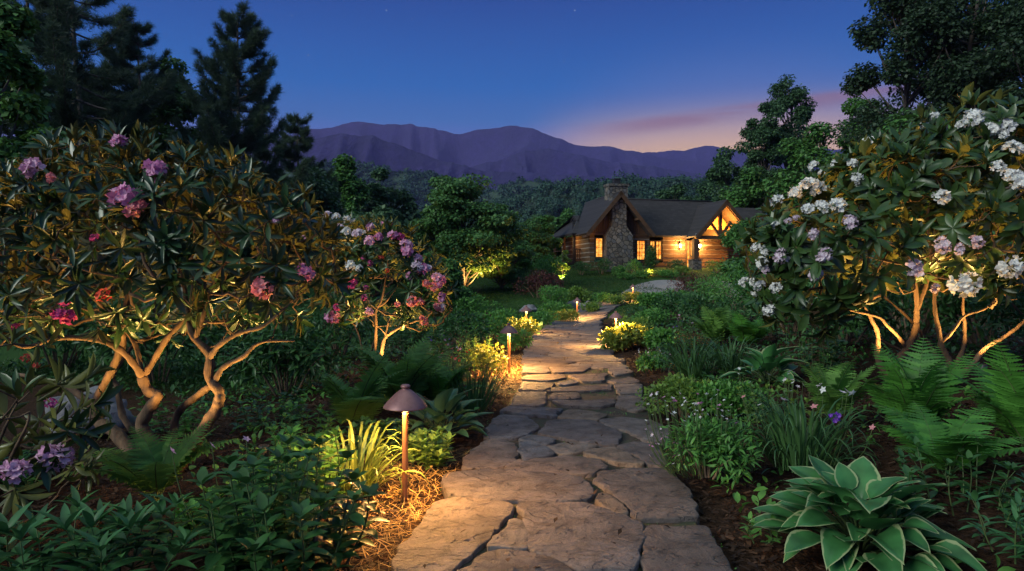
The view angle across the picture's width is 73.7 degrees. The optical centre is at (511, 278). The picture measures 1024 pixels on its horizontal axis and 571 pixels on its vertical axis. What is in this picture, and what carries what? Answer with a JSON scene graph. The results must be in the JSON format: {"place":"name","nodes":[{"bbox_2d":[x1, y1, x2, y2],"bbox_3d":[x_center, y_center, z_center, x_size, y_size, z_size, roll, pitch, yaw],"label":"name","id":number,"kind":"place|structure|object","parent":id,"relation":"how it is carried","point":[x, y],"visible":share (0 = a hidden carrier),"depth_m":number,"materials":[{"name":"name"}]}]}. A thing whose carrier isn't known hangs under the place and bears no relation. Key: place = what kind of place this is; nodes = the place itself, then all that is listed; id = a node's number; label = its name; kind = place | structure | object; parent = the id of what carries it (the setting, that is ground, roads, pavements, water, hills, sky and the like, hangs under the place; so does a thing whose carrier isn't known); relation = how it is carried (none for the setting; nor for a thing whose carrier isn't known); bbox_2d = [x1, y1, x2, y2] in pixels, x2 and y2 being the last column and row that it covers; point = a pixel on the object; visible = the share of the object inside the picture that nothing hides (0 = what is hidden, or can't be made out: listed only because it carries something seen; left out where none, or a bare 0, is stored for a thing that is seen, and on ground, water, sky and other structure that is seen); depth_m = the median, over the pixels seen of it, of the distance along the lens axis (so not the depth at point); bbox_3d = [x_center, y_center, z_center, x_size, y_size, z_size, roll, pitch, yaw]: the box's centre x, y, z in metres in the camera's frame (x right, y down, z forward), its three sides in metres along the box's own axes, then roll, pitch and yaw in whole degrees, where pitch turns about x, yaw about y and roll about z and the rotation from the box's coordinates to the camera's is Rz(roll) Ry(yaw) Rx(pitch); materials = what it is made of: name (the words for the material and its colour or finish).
{"place":"outdoors","nodes":[
{"label":"outdoors","id":0,"kind":"place"},
{"bbox_2d":[13,165,433,264],"bbox_3d":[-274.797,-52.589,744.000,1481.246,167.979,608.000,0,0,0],"label":"foothill","id":1,"kind":"structure","parent":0,"point":[393,177],"depth_m":807.52,"materials":[{"name":"forest foliage"},{"name":"grass"},{"name":"earth"}]},
{"bbox_2d":[316,158,494,209],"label":"hillside forest","id":2,"kind":"object","parent":1,"relation":"on","point":[404,183],"visible":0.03,"depth_m":801.67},
{"bbox_2d":[245,133,610,189],"bbox_3d":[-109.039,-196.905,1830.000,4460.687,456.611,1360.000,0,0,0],"label":"mountain range","id":3,"kind":"structure","parent":0,"point":[379,152],"depth_m":1973.52,"materials":[{"name":"rock"},{"name":"hazy distant forest"}]},
{"bbox_2d":[420,181,542,211],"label":"foothill","id":4,"kind":"structure","parent":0,"point":[492,195],"depth_m":612.84,"materials":[{"name":"green plant"}]},
{"bbox_2d":[418,176,554,210],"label":"hillside forest","id":5,"kind":"object","parent":4,"relation":"on","point":[501,189],"visible":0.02,"depth_m":606.49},
{"bbox_2d":[0,267,1023,570],"bbox_3d":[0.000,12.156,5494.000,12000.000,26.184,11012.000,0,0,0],"label":"ground","id":6,"kind":"structure","parent":0,"point":[792,563],"depth_m":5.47,"materials":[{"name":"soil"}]},
{"bbox_2d":[0,0,74,323],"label":"broadleaf tree","id":7,"kind":"object","parent":6,"relation":"on","point":[19,72],"visible":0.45,"depth_m":15.11,"materials":[{"name":"green plant"}]},
{"bbox_2d":[0,313,123,550],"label":"rhododendron","id":8,"kind":"object","parent":6,"relation":"on","point":[52,456],"visible":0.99,"depth_m":3.79,"materials":[{"name":"green plant"}]},
{"bbox_2d":[0,284,129,367],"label":"shrub","id":9,"kind":"object","parent":6,"relation":"on","point":[63,343],"visible":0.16,"depth_m":9.46,"materials":[{"name":"green plant"}]},
{"bbox_2d":[2,154,140,308],"bbox_3d":[-15.027,-1.561,21.961,4.643,5.176,4.815,0,0,25],"label":"broadleaf tree","id":10,"kind":"object","parent":6,"relation":"on","point":[36,258],"visible":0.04,"depth_m":21.55,"materials":[{"name":"green plant"}]},
{"bbox_2d":[45,386,135,432],"bbox_3d":[-3.876,1.185,6.315,0.754,0.357,0.569,0,0,-29],"label":"rock","id":11,"kind":"object","parent":6,"relation":"on","point":[113,411],"visible":0.25,"depth_m":6.21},
{"bbox_2d":[3,0,178,164],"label":"pine tree","id":12,"kind":"object","parent":6,"relation":"on","point":[53,47],"visible":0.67,"depth_m":29.98,"materials":[{"name":"green plant"}]},
{"bbox_2d":[0,485,211,570],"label":"leafy perennial","id":13,"kind":"object","parent":6,"relation":"on","point":[96,546],"visible":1,"depth_m":3.12,"materials":[{"name":"green plant"}]},
{"bbox_2d":[86,18,190,280],"bbox_3d":[-19.591,-6.761,36.279,6.418,14.041,6.740,0,0,0],"label":"pine tree","id":14,"kind":"object","parent":6,"relation":"on","point":[134,42],"visible":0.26,"depth_m":35.41,"materials":[{"name":"green plant"}]},
{"bbox_2d":[72,295,217,381],"bbox_3d":[-4.736,0.756,9.017,1.634,1.261,1.535,0,0,28],"label":"shrub","id":15,"kind":"object","parent":6,"relation":"on","point":[108,352],"visible":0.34,"depth_m":8.86,"materials":[{"name":"green plant"}]},
{"bbox_2d":[62,418,243,500],"bbox_3d":[-2.210,1.151,4.206,1.009,0.471,0.728,0,0,0],"label":"fern","id":16,"kind":"object","parent":6,"relation":"on","point":[150,468],"visible":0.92,"depth_m":4.28,"materials":[{"name":"plant"}]},
{"bbox_2d":[127,56,202,218],"bbox_3d":[-17.924,-5.739,36.078,4.911,12.059,5.289,0,0,0],"label":"broadleaf tree","id":17,"kind":"object","parent":6,"relation":"on","point":[183,112],"visible":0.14,"depth_m":35.53,"materials":[{"name":"green plant"}]},
{"bbox_2d":[134,390,213,435],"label":"leafy perennial","id":18,"kind":"object","parent":6,"relation":"on","point":[187,427],"visible":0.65,"depth_m":6.31,"materials":[{"name":"green plant"}]},
{"bbox_2d":[0,119,355,472],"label":"rhododendron","id":19,"kind":"object","parent":6,"relation":"on","point":[34,184],"visible":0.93,"depth_m":4.80,"materials":[{"name":"green plant"}]},
{"bbox_2d":[172,479,249,541],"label":"leafy perennial","id":20,"kind":"object","parent":6,"relation":"on","point":[188,525],"visible":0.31,"depth_m":3.65,"materials":[{"name":"green plant"}]},
{"bbox_2d":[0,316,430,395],"bbox_3d":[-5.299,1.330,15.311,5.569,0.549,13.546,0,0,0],"label":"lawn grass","id":21,"kind":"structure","parent":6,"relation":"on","point":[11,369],"depth_m":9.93,"materials":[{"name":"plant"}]},
{"bbox_2d":[168,288,280,372],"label":"shrub","id":22,"kind":"object","parent":6,"relation":"on","point":[210,338],"visible":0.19,"depth_m":10.13,"materials":[{"name":"green plant"}]},
{"bbox_2d":[164,0,313,244],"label":"pine tree","id":23,"kind":"object","parent":6,"relation":"on","point":[219,122],"visible":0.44,"depth_m":33.27,"materials":[{"name":"green plant"}]},
{"bbox_2d":[226,386,308,433],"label":"leafy perennial","id":24,"kind":"object","parent":6,"relation":"on","point":[260,411],"visible":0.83,"depth_m":6.40,"materials":[{"name":"green plant"}]},
{"bbox_2d":[171,433,389,570],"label":"leafy perennial","id":25,"kind":"object","parent":6,"relation":"on","point":[264,531],"visible":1,"depth_m":3.12,"materials":[{"name":"green plant"}]},
{"bbox_2d":[214,312,352,395],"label":"shrub","id":26,"kind":"object","parent":6,"relation":"on","point":[269,355],"visible":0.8,"depth_m":8.31,"materials":[{"name":"green plant"}]},
{"bbox_2d":[259,398,343,450],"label":"leafy perennial","id":27,"kind":"object","parent":6,"relation":"on","point":[273,427],"visible":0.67,"depth_m":5.62,"materials":[{"name":"green plant"}]},
{"bbox_2d":[249,424,354,514],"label":"leafy perennial","id":28,"kind":"object","parent":6,"relation":"on","point":[335,462],"visible":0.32,"depth_m":4.00,"materials":[{"name":"green plant"}]},
{"bbox_2d":[273,110,342,249],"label":"pine tree","id":29,"kind":"object","parent":6,"relation":"on","point":[302,142],"visible":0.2,"depth_m":45.57,"materials":[{"name":"green plant"}]},
{"bbox_2d":[286,166,349,256],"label":"broadleaf tree","id":30,"kind":"object","parent":6,"relation":"on","point":[323,186],"visible":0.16,"depth_m":41.53,"materials":[{"name":"green plant"}]},
{"bbox_2d":[299,284,387,355],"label":"shrub","id":31,"kind":"object","parent":6,"relation":"on","point":[349,334],"visible":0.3,"depth_m":11.32,"materials":[{"name":"green plant"}]},
{"bbox_2d":[328,153,371,214],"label":"broadleaf tree","id":32,"kind":"object","parent":6,"relation":"on","point":[353,189],"visible":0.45,"depth_m":57.07,"materials":[{"name":"green plant"}]},
{"bbox_2d":[282,419,430,497],"bbox_3d":[-1.028,1.185,4.457,1.061,0.433,1.005,0,0,0],"label":"daylily","id":33,"kind":"object","parent":6,"relation":"on","point":[358,462],"visible":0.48,"depth_m":4.51,"materials":[{"name":"green plant"}]},
{"bbox_2d":[311,351,403,428],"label":"fern","id":34,"kind":"object","parent":6,"relation":"on","point":[365,399],"visible":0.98,"depth_m":6.10,"materials":[{"name":"plant"}]},
{"bbox_2d":[343,415,409,457],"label":"leafy perennial","id":35,"kind":"object","parent":6,"relation":"on","point":[392,441],"visible":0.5,"depth_m":5.49,"materials":[{"name":"green plant"}]},
{"bbox_2d":[296,211,459,354],"bbox_3d":[-1.800,0.066,9.090,2.243,1.955,1.832,0,0,0],"label":"rhododendron","id":36,"kind":"object","parent":6,"relation":"on","point":[362,262],"visible":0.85,"depth_m":8.66,"materials":[{"name":"green plant"}]},
{"bbox_2d":[337,204,421,301],"bbox_3d":[-5.928,-1.069,29.845,4.421,4.262,4.692,0,0,0],"label":"broadleaf tree","id":37,"kind":"object","parent":6,"relation":"on","point":[385,212],"visible":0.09,"depth_m":29.46,"materials":[{"name":"green plant"}]},
{"bbox_2d":[360,166,410,249],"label":"broadleaf tree","id":38,"kind":"object","parent":6,"relation":"on","point":[380,195],"visible":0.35,"depth_m":61.28,"materials":[{"name":"green plant"}]},
{"bbox_2d":[311,447,469,570],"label":"straw mulch","id":39,"kind":"object","parent":6,"relation":"on","point":[403,503],"visible":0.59,"depth_m":4.14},
{"bbox_2d":[383,384,426,501],"bbox_3d":[-0.673,1.032,4.297,0.276,0.735,0.276,1,1,8],"label":"path light","id":40,"kind":"object","parent":39,"relation":"on","point":[405,399],"visible":0.97,"depth_m":4.27,"materials":[{"name":"orange metal"}]},
{"bbox_2d":[339,331,454,400],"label":"fern","id":41,"kind":"object","parent":6,"relation":"on","point":[417,366],"visible":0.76,"depth_m":6.91,"materials":[{"name":"plant"}]},
{"bbox_2d":[387,189,425,261],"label":"broadleaf tree","id":42,"kind":"object","parent":6,"relation":"on","point":[410,210],"visible":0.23,"depth_m":63.06,"materials":[{"name":"green plant"}]},
{"bbox_2d":[399,426,455,470],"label":"perennial","id":43,"kind":"object","parent":6,"relation":"on","point":[436,454],"visible":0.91,"depth_m":5.08,"materials":[{"name":"green plant"}]},
{"bbox_2d":[406,252,471,316],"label":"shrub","id":44,"kind":"object","parent":6,"relation":"on","point":[456,271],"visible":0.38,"depth_m":23.81,"materials":[{"name":"green plant"}]},
{"bbox_2d":[385,387,492,443],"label":"hosta","id":45,"kind":"object","parent":6,"relation":"on","point":[448,400],"visible":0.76,"depth_m":5.94,"materials":[{"name":"plant"}]},
{"bbox_2d":[421,356,486,400],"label":"fern","id":46,"kind":"object","parent":6,"relation":"on","point":[440,383],"visible":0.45,"depth_m":7.32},
{"bbox_2d":[431,306,491,346],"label":"shrub","id":47,"kind":"object","parent":6,"relation":"on","point":[456,327],"visible":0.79,"depth_m":13.97,"materials":[{"name":"green plant"}]},
{"bbox_2d":[405,173,532,287],"bbox_3d":[-2.356,-2.269,34.822,6.068,6.062,6.100,0,0,23],"label":"layered tree","id":48,"kind":"object","parent":6,"relation":"on","point":[452,209],"visible":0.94,"depth_m":33.12,"materials":[{"name":"green plant"}]},
{"bbox_2d":[436,361,510,412],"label":"iris","id":49,"kind":"object","parent":6,"relation":"on","point":[474,392],"visible":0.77,"depth_m":7.21,"materials":[{"name":"green plant"}]},
{"bbox_2d":[467,341,508,376],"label":"shrub","id":50,"kind":"object","parent":6,"relation":"on","point":[479,364],"visible":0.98,"depth_m":9.71,"materials":[{"name":"yellow plant"}]},
{"bbox_2d":[280,270,735,320],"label":"lawn grass","id":51,"kind":"structure","parent":6,"relation":"on","point":[539,298],"depth_m":34.50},
{"bbox_2d":[480,223,536,288],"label":"layered tree","id":52,"kind":"object","parent":6,"relation":"on","point":[508,272],"visible":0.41,"depth_m":35.61,"materials":[{"name":"green plant"}]},
{"bbox_2d":[0,301,1023,404],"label":"ground cover","id":53,"kind":"object","parent":6,"relation":"on","point":[803,337],"visible":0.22,"depth_m":10.09,"materials":[{"name":"green plant"}]},
{"bbox_2d":[1,345,1022,570],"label":"ground cover","id":54,"kind":"object","parent":6,"relation":"on","point":[737,496],"visible":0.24,"depth_m":5.88,"materials":[{"name":"green plant"}]},
{"bbox_2d":[517,217,552,271],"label":"layered tree","id":55,"kind":"object","parent":6,"relation":"on","point":[540,240],"visible":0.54,"depth_m":43.45,"materials":[{"name":"green plant"}]},
{"bbox_2d":[513,270,565,297],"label":"shrub","id":56,"kind":"object","parent":6,"relation":"on","point":[544,279],"visible":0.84,"depth_m":33.07,"materials":[{"name":"red plant"}]},
{"bbox_2d":[334,308,923,385],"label":"mulch","id":57,"kind":"object","parent":6,"relation":"on","point":[666,369],"visible":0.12,"depth_m":11.28,"materials":[{"name":"brown plant"}]},
{"bbox_2d":[390,316,453,355],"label":"shrub","id":58,"kind":"object","parent":57,"relation":"on","point":[415,334],"visible":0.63,"depth_m":11.69,"materials":[{"name":"green plant"}]},
{"bbox_2d":[597,326,629,351],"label":"shrub","id":59,"kind":"object","parent":57,"relation":"on","point":[612,337],"visible":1,"depth_m":13.06,"materials":[{"name":"green plant"}]},
{"bbox_2d":[642,326,679,351],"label":"shrub","id":60,"kind":"object","parent":57,"relation":"on","point":[653,337],"visible":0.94,"depth_m":12.47,"materials":[{"name":"green plant"}]},
{"bbox_2d":[552,178,763,271],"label":"log house","id":61,"kind":"structure","parent":6,"relation":"on","point":[616,225],"depth_m":46.48,"materials":[{"name":"wood"}]},
{"bbox_2d":[647,289,704,319],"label":"shrub","id":62,"kind":"object","parent":6,"relation":"on","point":[671,302],"visible":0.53,"depth_m":17.96,"materials":[{"name":"green plant"}]},
{"bbox_2d":[635,372,721,418],"bbox_3d":[1.700,1.181,6.896,0.890,0.472,0.982,0,0,0],"label":"sedum","id":63,"kind":"object","parent":6,"relation":"on","point":[683,384],"visible":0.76,"depth_m":6.79,"materials":[{"name":"green plant"}]},
{"bbox_2d":[640,337,741,378],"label":"daylily","id":64,"kind":"object","parent":6,"relation":"on","point":[695,366],"visible":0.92,"depth_m":9.06,"materials":[{"name":"green plant"}]},
{"bbox_2d":[645,389,764,488],"bbox_3d":[1.349,1.097,4.809,0.830,0.576,0.727,0,0,24],"label":"flowering plant","id":65,"kind":"object","parent":6,"relation":"on","point":[714,447],"visible":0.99,"depth_m":4.68,"materials":[{"name":"green plant"}]},
{"bbox_2d":[676,288,753,320],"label":"shrub","id":66,"kind":"object","parent":6,"relation":"on","point":[695,309],"visible":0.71,"depth_m":15.02,"materials":[{"name":"green plant"}]},
{"bbox_2d":[685,304,749,345],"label":"fern","id":67,"kind":"object","parent":6,"relation":"on","point":[714,325],"visible":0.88,"depth_m":11.68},
{"bbox_2d":[688,336,763,371],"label":"daylily","id":68,"kind":"object","parent":6,"relation":"on","point":[736,360],"visible":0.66,"depth_m":9.19,"materials":[{"name":"green plant"}]},
{"bbox_2d":[705,146,747,201],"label":"broadleaf tree","id":69,"kind":"object","parent":6,"relation":"on","point":[720,170],"visible":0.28,"depth_m":65.22,"materials":[{"name":"green plant"}]},
{"bbox_2d":[689,378,778,423],"bbox_3d":[2.118,1.170,6.603,0.925,0.406,0.872,0,0,0],"label":"sedum","id":70,"kind":"object","parent":6,"relation":"on","point":[726,392],"visible":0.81,"depth_m":6.53,"materials":[{"name":"green plant"}]},
{"bbox_2d":[717,217,763,297],"bbox_3d":[9.372,-0.743,26.954,2.438,3.418,3.042,0,0,17],"label":"layered tree","id":71,"kind":"object","parent":6,"relation":"on","point":[732,232],"visible":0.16,"depth_m":26.86,"materials":[{"name":"green plant"}]},
{"bbox_2d":[726,311,778,346],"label":"fern","id":72,"kind":"object","parent":6,"relation":"on","point":[739,326],"visible":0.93,"depth_m":10.67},
{"bbox_2d":[718,166,790,212],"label":"broadleaf tree","id":73,"kind":"object","parent":6,"relation":"on","point":[751,195],"visible":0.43,"depth_m":55.32,"materials":[{"name":"green plant"}]},
{"bbox_2d":[716,343,804,384],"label":"hosta","id":74,"kind":"object","parent":6,"relation":"on","point":[764,360],"visible":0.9,"depth_m":8.14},
{"bbox_2d":[734,101,789,212],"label":"broadleaf tree","id":75,"kind":"object","parent":6,"relation":"on","point":[768,134],"visible":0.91,"depth_m":59.08,"materials":[{"name":"green plant"}]},
{"bbox_2d":[734,367,824,432],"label":"leafy perennial","id":76,"kind":"object","parent":6,"relation":"on","point":[786,381],"visible":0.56,"depth_m":5.92,"materials":[{"name":"green plant"}]},
{"bbox_2d":[766,74,817,171],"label":"broadleaf tree","id":77,"kind":"object","parent":6,"relation":"on","point":[795,96],"visible":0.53,"depth_m":61.15,"materials":[{"name":"green plant"}]},
{"bbox_2d":[759,121,836,241],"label":"broadleaf tree","id":78,"kind":"object","parent":6,"relation":"on","point":[801,154],"visible":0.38,"depth_m":51.50,"materials":[{"name":"green plant"}]},
{"bbox_2d":[723,387,883,473],"bbox_3d":[2.094,1.041,4.903,1.252,0.619,1.279,0,0,-31],"label":"iris","id":79,"kind":"object","parent":6,"relation":"on","point":[797,445],"visible":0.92,"depth_m":4.76,"materials":[{"name":"green plant"}]},
{"bbox_2d":[779,304,850,374],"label":"leafy perennial","id":80,"kind":"object","parent":6,"relation":"on","point":[809,357],"visible":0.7,"depth_m":8.33,"materials":[{"name":"green plant"}]},
{"bbox_2d":[798,355,889,421],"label":"fern","id":81,"kind":"object","parent":6,"relation":"on","point":[835,382],"visible":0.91,"depth_m":5.68,"materials":[{"name":"plant"}]},
{"bbox_2d":[821,96,887,273],"bbox_3d":[19.935,-4.963,38.339,4.661,10.698,4.697,0,0,31],"label":"broadleaf tree","id":82,"kind":"object","parent":6,"relation":"on","point":[849,107],"visible":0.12,"depth_m":38.34,"materials":[{"name":"green plant"}]},
{"bbox_2d":[806,263,925,344],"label":"shrub","id":83,"kind":"object","parent":6,"relation":"on","point":[881,308],"visible":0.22,"depth_m":9.18,"materials":[{"name":"green plant"}]},
{"bbox_2d":[750,455,986,570],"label":"hosta","id":84,"kind":"object","parent":6,"relation":"on","point":[860,486],"visible":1,"depth_m":3.32,"materials":[{"name":"plant"}]},
{"bbox_2d":[735,81,1023,375],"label":"rhododendron","id":85,"kind":"object","parent":6,"relation":"on","point":[980,174],"visible":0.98,"depth_m":6.33,"materials":[{"name":"green plant"}]},
{"bbox_2d":[834,0,978,296],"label":"broadleaf tree","id":86,"kind":"object","parent":6,"relation":"on","point":[860,81],"visible":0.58,"depth_m":30.57,"materials":[{"name":"green plant"}]},
{"bbox_2d":[873,107,965,305],"bbox_3d":[15.976,-2.589,25.678,5.090,7.350,5.460,0,0,0],"label":"broadleaf tree","id":87,"kind":"object","parent":6,"relation":"on","point":[894,123],"visible":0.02,"depth_m":25.21,"materials":[{"name":"green plant"}]},
{"bbox_2d":[857,335,991,432],"bbox_3d":[3.074,0.818,5.198,0.865,0.774,0.825,0,0,20],"label":"fern","id":88,"kind":"object","parent":6,"relation":"on","point":[926,383],"visible":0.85,"depth_m":5.14,"materials":[{"name":"plant"}]},
{"bbox_2d":[862,226,989,339],"bbox_3d":[6.387,0.031,10.566,1.622,1.855,2.351,0,0,-18],"label":"shrub","id":89,"kind":"object","parent":6,"relation":"on","point":[927,323],"visible":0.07,"depth_m":10.25,"materials":[{"name":"green plant"}]},
{"bbox_2d":[871,401,1023,477],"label":"fern","id":90,"kind":"object","parent":6,"relation":"on","point":[938,440],"visible":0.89,"depth_m":4.41,"materials":[{"name":"plant"}]},
{"bbox_2d":[889,0,1023,298],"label":"broadleaf tree","id":91,"kind":"object","parent":6,"relation":"on","point":[958,79],"visible":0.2,"depth_m":28.83,"materials":[{"name":"green plant"}]},
{"bbox_2d":[893,436,1023,526],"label":"perennial","id":92,"kind":"object","parent":6,"relation":"on","point":[910,476],"visible":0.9,"depth_m":3.80,"materials":[{"name":"green plant"}]},
{"bbox_2d":[896,229,1022,347],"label":"shrub","id":93,"kind":"object","parent":6,"relation":"on","point":[971,335],"visible":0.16,"depth_m":9.81,"materials":[{"name":"green plant"}]},
{"bbox_2d":[922,80,1023,304],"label":"broadleaf tree","id":94,"kind":"object","parent":6,"relation":"on","point":[1019,94],"visible":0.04,"depth_m":21.43,"materials":[{"name":"green plant"}]},
{"bbox_2d":[938,338,1023,446],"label":"fern","id":95,"kind":"object","parent":6,"relation":"on","point":[1005,401],"visible":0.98,"depth_m":4.71,"materials":[{"name":"plant"}]},
{"bbox_2d":[956,0,1023,212],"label":"broadleaf tree","id":96,"kind":"object","parent":6,"relation":"on","point":[1015,37],"visible":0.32,"depth_m":27.12,"materials":[{"name":"green plant"}]},
{"bbox_2d":[958,476,1023,563],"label":"leafy perennial","id":97,"kind":"object","parent":6,"relation":"on","point":[1017,527],"visible":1,"depth_m":3.20,"materials":[{"name":"green plant"}]},
{"bbox_2d":[967,262,1023,340],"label":"shrub","id":98,"kind":"object","parent":6,"relation":"on","point":[1016,314],"visible":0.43,"depth_m":8.71,"materials":[{"name":"green plant"}]},
{"bbox_2d":[2,0,1021,152],"label":"sky","id":99,"kind":"structure","parent":0,"point":[642,76],"materials":[{"name":"blue"}]},
{"bbox_2d":[241,122,818,175],"bbox_3d":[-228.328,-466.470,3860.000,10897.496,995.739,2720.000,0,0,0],"label":"mountain range","id":100,"kind":"structure","parent":0,"point":[475,147],"depth_m":4139.81,"materials":[{"name":"rock"},{"name":"hazy distant forest"}]},
{"bbox_2d":[391,300,732,570],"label":"stone path","id":101,"kind":"structure","parent":0,"point":[519,461],"depth_m":4.44,"materials":[{"name":"stone"}]},
{"bbox_2d":[471,149,705,180],"bbox_3d":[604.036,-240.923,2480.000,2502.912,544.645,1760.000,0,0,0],"label":"mountain range","id":102,"kind":"structure","parent":0,"point":[549,161],"depth_m":2660.34,"materials":[{"name":"purple stone"}]},
{"bbox_2d":[465,181,882,266],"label":"wooded hill","id":103,"kind":"structure","parent":0,"point":[600,191],"depth_m":322.42,"materials":[{"name":"green plant"}]},
{"bbox_2d":[466,169,832,267],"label":"hillside forest","id":104,"kind":"object","parent":103,"relation":"on","point":[550,203],"visible":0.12,"depth_m":320.54,"materials":[{"name":"plant"}]},
{"bbox_2d":[645,146,845,167],"bbox_3d":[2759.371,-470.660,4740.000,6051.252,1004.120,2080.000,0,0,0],"label":"mountain range","id":105,"kind":"structure","parent":0,"point":[708,153],"depth_m":4966.68,"materials":[{"name":"purple stone"}]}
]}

